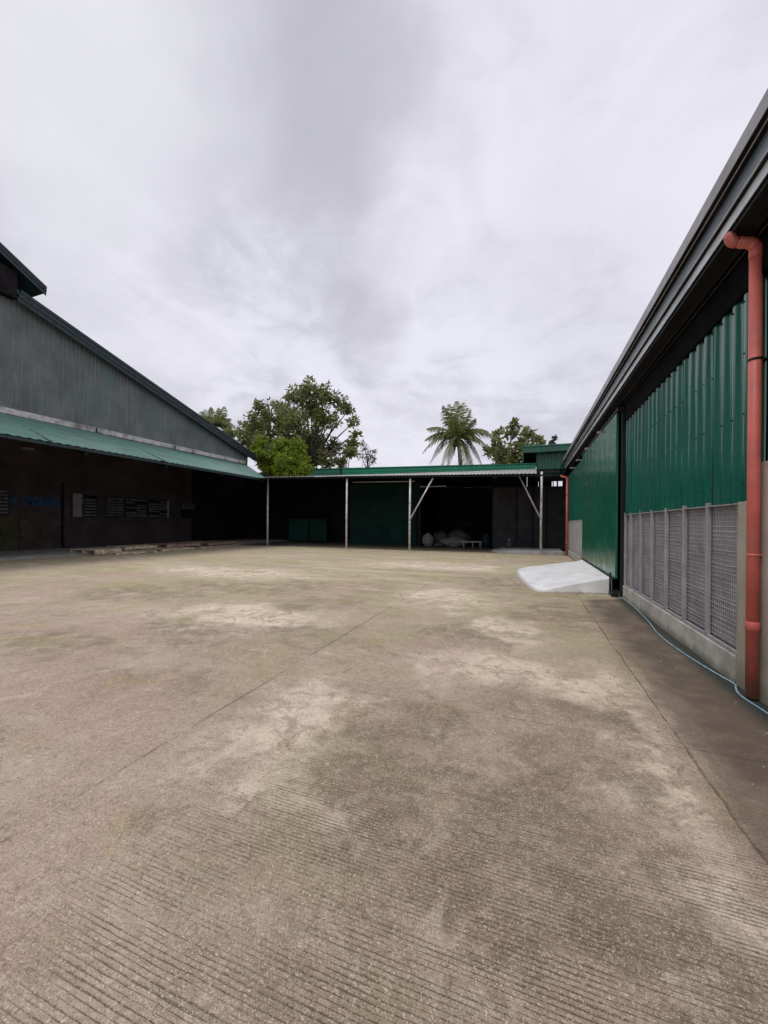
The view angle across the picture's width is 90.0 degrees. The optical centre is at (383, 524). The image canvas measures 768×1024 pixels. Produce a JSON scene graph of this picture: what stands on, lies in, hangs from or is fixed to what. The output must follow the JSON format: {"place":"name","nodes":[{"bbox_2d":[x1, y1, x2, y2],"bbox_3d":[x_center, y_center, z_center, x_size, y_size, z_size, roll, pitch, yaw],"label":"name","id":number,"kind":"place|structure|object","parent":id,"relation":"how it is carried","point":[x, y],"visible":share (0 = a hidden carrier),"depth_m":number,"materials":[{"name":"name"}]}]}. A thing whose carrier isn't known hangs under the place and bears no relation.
{"place":"outdoors","nodes":[
{"label":"outdoors","id":0,"kind":"place"},
{"bbox_2d":[0,539,287,560],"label":"pavement","id":1,"kind":"structure","parent":0,"point":[31,554],"depth_m":18.11,"materials":[{"name":"grey concrete"}]},
{"bbox_2d":[106,545,157,549],"bbox_3d":[-13.371,1.219,20.445,1.336,0.170,1.900,0,0,17],"label":"wooden pallet","id":2,"kind":"object","parent":1,"relation":"on","point":[127,547],"visible":0.92,"depth_m":20.04,"materials":[{"name":"brown wood"}]},
{"bbox_2d":[142,541,201,544],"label":"timber beam","id":3,"kind":"structure","parent":1,"relation":"on","point":[177,542],"depth_m":25.21,"materials":[{"name":"brown wood"}]},
{"bbox_2d":[149,542,199,547],"bbox_3d":[-12.422,1.219,22.866,1.596,0.170,2.258,0,0,20],"label":"wooden pallet","id":4,"kind":"object","parent":1,"relation":"on","point":[179,544],"visible":0.94,"depth_m":22.53,"materials":[{"name":"brown wood"}]},
{"bbox_2d":[191,541,237,545],"bbox_3d":[-11.151,1.241,25.381,1.595,0.170,2.644,0,0,20],"label":"wooden pallet","id":5,"kind":"object","parent":1,"relation":"on","point":[209,543],"visible":0.96,"depth_m":24.69,"materials":[{"name":"brown wood"}]},
{"bbox_2d":[199,406,236,434],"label":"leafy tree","id":6,"kind":"object","parent":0,"point":[218,420],"visible":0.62,"depth_m":50.57,"materials":[{"name":"green plant"}]},
{"bbox_2d":[221,375,362,475],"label":"broadleaf tree","id":7,"kind":"object","parent":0,"point":[289,420],"visible":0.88,"depth_m":41.83,"materials":[{"name":"green plant"}]},
{"bbox_2d":[332,441,361,467],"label":"dense tree","id":8,"kind":"object","parent":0,"point":[342,462],"visible":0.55,"depth_m":42.76,"materials":[{"name":"green plant"}]},
{"bbox_2d":[355,439,377,466],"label":"wispy tree","id":9,"kind":"object","parent":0,"point":[368,458],"visible":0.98,"depth_m":47.54,"materials":[{"name":"green plant"}]},
{"bbox_2d":[0,541,767,1023],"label":"concrete yard","id":10,"kind":"structure","parent":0,"point":[580,909],"depth_m":2.16,"materials":[{"name":"grey concrete"}]},
{"bbox_2d":[70,548,121,554],"bbox_3d":[-13.652,1.275,18.255,1.527,0.240,1.350,0,0,14],"label":"wooden pallet","id":11,"kind":"object","parent":10,"relation":"on","point":[95,551],"visible":0.91,"depth_m":17.84,"materials":[{"name":"brown wood"}]},
{"bbox_2d":[106,550,156,554],"bbox_3d":[-12.401,1.365,18.750,1.236,0.100,1.900,0,0,26],"label":"wooden pallet","id":12,"kind":"object","parent":10,"relation":"on","point":[131,552],"visible":0.84,"depth_m":18.59,"materials":[{"name":"brown wood"}]},
{"bbox_2d":[0,242,266,550],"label":"gabled warehouse","id":13,"kind":"structure","parent":10,"relation":"on","point":[100,445],"depth_m":21.67,"materials":[{"name":"metal"}]},
{"bbox_2d":[0,489,9,515],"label":"window","id":14,"kind":"structure","parent":13,"relation":"in","point":[4,493],"depth_m":18.43,"materials":[{"name":"grey glass"}]},
{"bbox_2d":[19,511,60,549],"bbox_3d":[-17.703,0.315,19.805,0.049,1.920,1.780,0,0,20],"label":"brown door","id":15,"kind":"structure","parent":13,"relation":"in","point":[37,530],"depth_m":19.73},
{"bbox_2d":[70,493,96,517],"bbox_3d":[-16.954,-1.055,21.725,0.094,1.320,1.400,0,0,20],"label":"window","id":16,"kind":"structure","parent":13,"relation":"in","point":[81,505],"depth_m":21.68,"materials":[{"name":"grey glass"}]},
{"bbox_2d":[105,496,123,517],"bbox_3d":[-16.355,-1.050,23.363,0.075,1.250,1.110,0,0,20],"label":"window","id":17,"kind":"structure","parent":13,"relation":"in","point":[114,506],"depth_m":23.32,"materials":[{"name":"grey glass"}]},
{"bbox_2d":[124,498,147,517],"bbox_3d":[-15.882,-1.050,24.633,0.075,1.250,1.500,0,0,20],"label":"window","id":18,"kind":"structure","parent":13,"relation":"in","point":[134,507],"depth_m":24.60,"materials":[{"name":"grey glass"}]},
{"bbox_2d":[147,500,169,517],"bbox_3d":[-15.307,-1.045,26.153,0.094,1.240,1.650,0,0,20],"label":"window","id":19,"kind":"structure","parent":13,"relation":"in","point":[156,508],"depth_m":26.14,"materials":[{"name":"grey glass"}]},
{"bbox_2d":[180,502,194,518],"bbox_3d":[-14.488,-1.025,28.382,0.075,1.200,1.300,0,0,20],"label":"window","id":20,"kind":"structure","parent":13,"relation":"in","point":[186,508],"depth_m":28.29,"materials":[{"name":"black glass"}]},
{"bbox_2d":[145,547,193,551],"bbox_3d":[-11.735,1.358,21.117,1.228,0.110,2.100,0,0,18],"label":"wooden pallet","id":21,"kind":"object","parent":10,"relation":"on","point":[168,549],"visible":0.95,"depth_m":20.74,"materials":[{"name":"brown wood"}]},
{"bbox_2d":[201,544,239,547],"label":"timber beam","id":22,"kind":"structure","parent":10,"relation":"on","point":[219,546],"depth_m":24.33,"materials":[{"name":"brown wood"}]},
{"bbox_2d":[248,434,315,477],"bbox_3d":[-9.737,-3.637,36.004,6.819,10.086,4.926,0,0,20],"label":"bamboo bush","id":23,"kind":"object","parent":10,"relation":"on","point":[284,458],"visible":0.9,"depth_m":35.67,"materials":[{"name":"green plant"}]},
{"bbox_2d":[246,463,566,551],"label":"open shed","id":24,"kind":"structure","parent":10,"relation":"on","point":[501,504],"depth_m":27.65,"materials":[{"name":"metal"}]},
{"bbox_2d":[289,519,308,540],"bbox_3d":[-6.715,0.443,30.183,1.773,1.723,0.095,0,0,20],"label":"panel door","id":25,"kind":"structure","parent":24,"relation":"in","point":[298,528],"depth_m":30.11,"materials":[{"name":"green metal"}]},
{"bbox_2d":[309,519,326,541],"bbox_3d":[-5.083,0.454,29.576,1.515,1.728,0.095,0,0,20],"label":"panel door","id":26,"kind":"structure","parent":24,"relation":"in","point":[317,527],"depth_m":29.51,"materials":[{"name":"green metal"}]},
{"bbox_2d":[422,532,432,546],"bbox_3d":[2.982,1.023,26.202,0.754,0.959,0.656,0,0,2],"label":"feed sack","id":27,"kind":"object","parent":10,"relation":"on","point":[427,539],"visible":1,"depth_m":25.99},
{"bbox_2d":[433,542,443,546],"bbox_3d":[3.676,1.350,25.835,0.604,0.316,0.602,0,0,-18],"label":"feed sack","id":28,"kind":"object","parent":10,"relation":"on","point":[438,544],"visible":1,"depth_m":25.66,"materials":[{"name":"grey fabric"}]},
{"bbox_2d":[433,531,447,542],"bbox_3d":[3.978,0.990,27.231,1.141,1.034,0.948,0,0,20],"label":"feed sack","id":29,"kind":"object","parent":10,"relation":"on","point":[438,536],"visible":0.48,"depth_m":26.92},
{"bbox_2d":[439,537,468,546],"bbox_3d":[4.796,1.178,26.293,2.015,0.675,1.264,0,0,20],"label":"tarp heap","id":30,"kind":"object","parent":10,"relation":"on","point":[453,542],"visible":0.94,"depth_m":25.87,"materials":[{"name":"grey plastic"}]},
{"bbox_2d":[448,529,470,545],"bbox_3d":[5.303,0.925,27.237,1.742,1.183,1.073,0,0,20],"label":"feed sack","id":31,"kind":"object","parent":10,"relation":"on","point":[460,534],"visible":0.48,"depth_m":26.87,"materials":[{"name":"grey fabric"}]},
{"bbox_2d":[462,541,481,547],"bbox_3d":[5.742,1.307,25.071,1.260,0.444,0.440,0,0,20],"label":"bench","id":32,"kind":"object","parent":10,"relation":"on","point":[479,542],"visible":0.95,"depth_m":24.86,"materials":[{"name":"white plastic"}]},
{"bbox_2d":[482,533,490,546],"bbox_3d":[6.842,1.061,25.729,0.612,0.940,0.612,0,0,20],"label":"blue drum","id":33,"kind":"object","parent":10,"relation":"on","point":[486,539],"visible":0.94,"depth_m":25.49,"materials":[{"name":"plastic"}]},
{"bbox_2d":[490,547,563,554],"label":"cement slab","id":34,"kind":"structure","parent":10,"relation":"on","point":[534,551],"depth_m":20.45,"materials":[{"name":"grey concrete"}]},
{"bbox_2d":[506,539,511,547],"bbox_3d":[7.423,1.123,22.846,0.340,0.520,0.340,0,0,20],"label":"water jug","id":35,"kind":"object","parent":34,"relation":"on","point":[508,543],"visible":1,"depth_m":22.73,"materials":[{"name":"white plastic"}]},
{"bbox_2d":[515,560,611,593],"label":"concrete ramp","id":36,"kind":"structure","parent":10,"relation":"on","point":[580,577],"depth_m":9.62,"materials":[{"name":"white concrete"}]},
{"bbox_2d":[619,595,767,713],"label":"garden hose","id":37,"kind":"object","parent":10,"relation":"on","point":[747,700],"visible":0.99,"depth_m":4.15,"materials":[{"name":"blue rubber"}]},
{"bbox_2d":[0,0,767,487],"label":"sky","id":38,"kind":"structure","parent":0,"point":[414,208],"materials":[{"name":"white"}]},
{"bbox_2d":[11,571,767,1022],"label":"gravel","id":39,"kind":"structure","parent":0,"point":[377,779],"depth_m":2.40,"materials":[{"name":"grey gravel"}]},
{"bbox_2d":[422,401,499,464],"bbox_3d":[7.246,-5.427,38.148,6.841,13.885,5.609,0,0,-7],"label":"coconut palm","id":40,"kind":"object","parent":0,"point":[455,433],"visible":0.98,"depth_m":37.44,"materials":[{"name":"green plant"}]},
{"bbox_2d":[460,523,472,544],"bbox_3d":[6.215,0.718,29.056,0.900,1.600,0.400,0,0,20],"label":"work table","id":41,"kind":"object","parent":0,"point":[471,529],"visible":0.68,"depth_m":28.82,"materials":[{"name":"black metal"}]},
{"bbox_2d":[482,416,546,463],"bbox_3d":[12.931,-4.497,38.067,6.092,12.104,5.337,0,0,20],"label":"almond tree","id":42,"kind":"object","parent":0,"point":[502,454],"visible":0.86,"depth_m":37.62,"materials":[{"name":"green plant"}]},
{"bbox_2d":[549,435,557,485],"bbox_3d":[13.966,-2.983,31.923,0.922,9.102,1.707,0,0,20],"label":"twig tree","id":43,"kind":"object","parent":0,"point":[554,439],"visible":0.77,"depth_m":31.98,"materials":[{"name":"green plant"}]},
{"bbox_2d":[560,88,767,705],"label":"green warehouse","id":44,"kind":"structure","parent":0,"point":[665,459],"depth_m":4.51,"materials":[{"name":"paint"}]},
{"bbox_2d":[522,443,570,481],"bbox_3d":[11.386,-3.157,21.590,6.760,1.860,5.590,0,0,20],"label":"green annex","id":45,"kind":"object","parent":44,"relation":"attached to","point":[549,456],"visible":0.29,"depth_m":19.98,"materials":[{"name":"metal"}]},
{"bbox_2d":[581,413,618,590],"bbox_3d":[5.972,-0.482,10.912,0.142,3.890,5.380,0,0,20],"label":"sliding door","id":46,"kind":"structure","parent":44,"relation":"in","point":[600,462],"depth_m":9.84,"materials":[{"name":"green metal"}]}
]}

